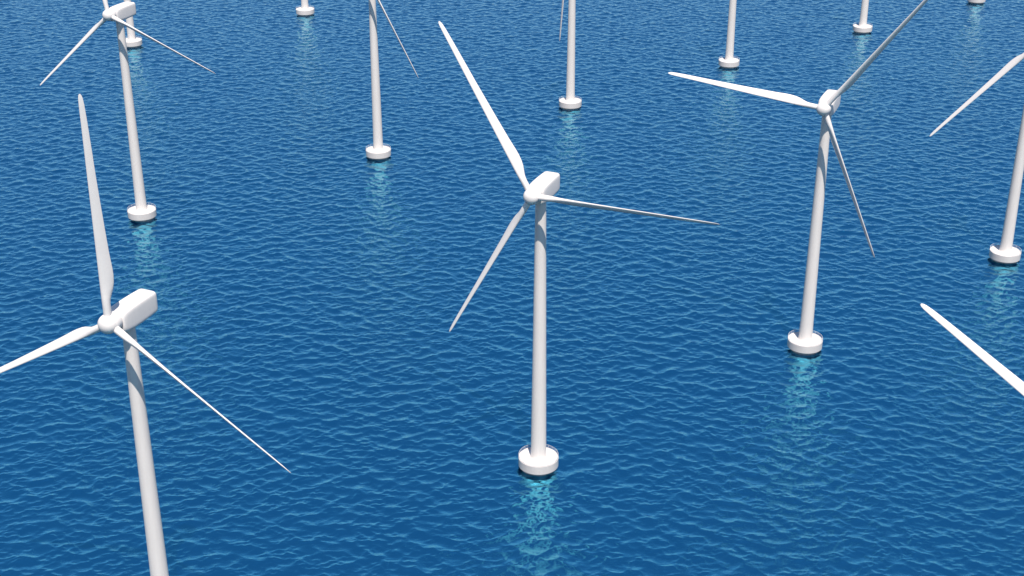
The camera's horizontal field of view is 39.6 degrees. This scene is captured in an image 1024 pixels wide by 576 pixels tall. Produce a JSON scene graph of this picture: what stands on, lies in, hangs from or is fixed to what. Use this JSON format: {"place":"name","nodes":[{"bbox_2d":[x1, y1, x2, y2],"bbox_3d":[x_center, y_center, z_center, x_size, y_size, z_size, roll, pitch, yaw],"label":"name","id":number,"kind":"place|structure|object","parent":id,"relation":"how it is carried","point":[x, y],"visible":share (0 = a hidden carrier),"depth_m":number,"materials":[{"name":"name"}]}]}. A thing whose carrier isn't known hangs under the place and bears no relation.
{"place":"outdoors","nodes":[
{"label":"outdoors","id":0,"kind":"place"},
{"bbox_2d":[0,0,1023,575],"bbox_3d":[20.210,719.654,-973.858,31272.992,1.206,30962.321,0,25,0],"label":"water","id":1,"kind":"structure","parent":0,"point":[300,262],"depth_m":582.94,"materials":[{"name":"blue liquid"}]},
{"bbox_2d":[40,0,214,221],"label":"wind turbine","id":2,"kind":"object","parent":1,"relation":"in","point":[141,210],"visible":0.99,"depth_m":630.66,"materials":[{"name":"paint"}]},
{"bbox_2d":[124,0,141,47],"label":"wind turbine","id":3,"kind":"object","parent":1,"relation":"in","point":[132,41],"visible":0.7,"depth_m":923.02,"materials":[{"name":"paint"}]},
{"bbox_2d":[0,94,290,575],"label":"wind turbine","id":4,"kind":"object","parent":1,"relation":"in","point":[123,318],"visible":1,"depth_m":346.81,"materials":[{"name":"paint"}]},
{"bbox_2d":[296,0,314,16],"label":"wind turbine","id":5,"kind":"object","parent":1,"relation":"in","point":[304,10],"visible":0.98,"depth_m":999.99,"materials":[{"name":"paint"}]},
{"bbox_2d":[366,0,417,159],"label":"wind turbine","id":6,"kind":"object","parent":1,"relation":"in","point":[378,150],"visible":0.99,"depth_m":716.00,"materials":[{"name":"paint"}]},
{"bbox_2d":[559,0,581,110],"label":"wind turbine","id":7,"kind":"object","parent":1,"relation":"in","point":[568,101],"visible":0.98,"depth_m":796.73,"materials":[{"name":"paint"}]},
{"bbox_2d":[438,21,719,475],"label":"wind turbine","id":8,"kind":"object","parent":1,"relation":"in","point":[538,457],"visible":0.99,"depth_m":427.95,"materials":[{"name":"paint"}]},
{"bbox_2d":[718,0,739,68],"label":"wind turbine","id":9,"kind":"object","parent":1,"relation":"in","point":[728,61],"visible":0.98,"depth_m":877.38,"materials":[{"name":"paint"}]},
{"bbox_2d":[668,0,927,355],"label":"wind turbine","id":10,"kind":"object","parent":1,"relation":"in","point":[805,340],"visible":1,"depth_m":504.51,"materials":[{"name":"paint"}]},
{"bbox_2d":[853,0,872,33],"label":"wind turbine","id":11,"kind":"object","parent":1,"relation":"in","point":[862,27],"visible":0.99,"depth_m":955.53,"materials":[{"name":"paint"}]},
{"bbox_2d":[920,304,1023,395],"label":"wind turbine","id":12,"kind":"object","parent":1,"relation":"in","point":[1008,376],"visible":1,"depth_m":272.33,"materials":[{"name":"paint"}]},
{"bbox_2d":[967,0,985,3],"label":"wind turbine","id":13,"kind":"object","parent":1,"relation":"in","point":[977,1],"visible":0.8,"depth_m":1032.20,"materials":[{"name":"paint"}]},
{"bbox_2d":[930,53,1023,263],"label":"wind turbine","id":14,"kind":"object","parent":1,"relation":"in","point":[1004,252],"visible":1,"depth_m":598.12,"materials":[{"name":"paint"}]}
]}

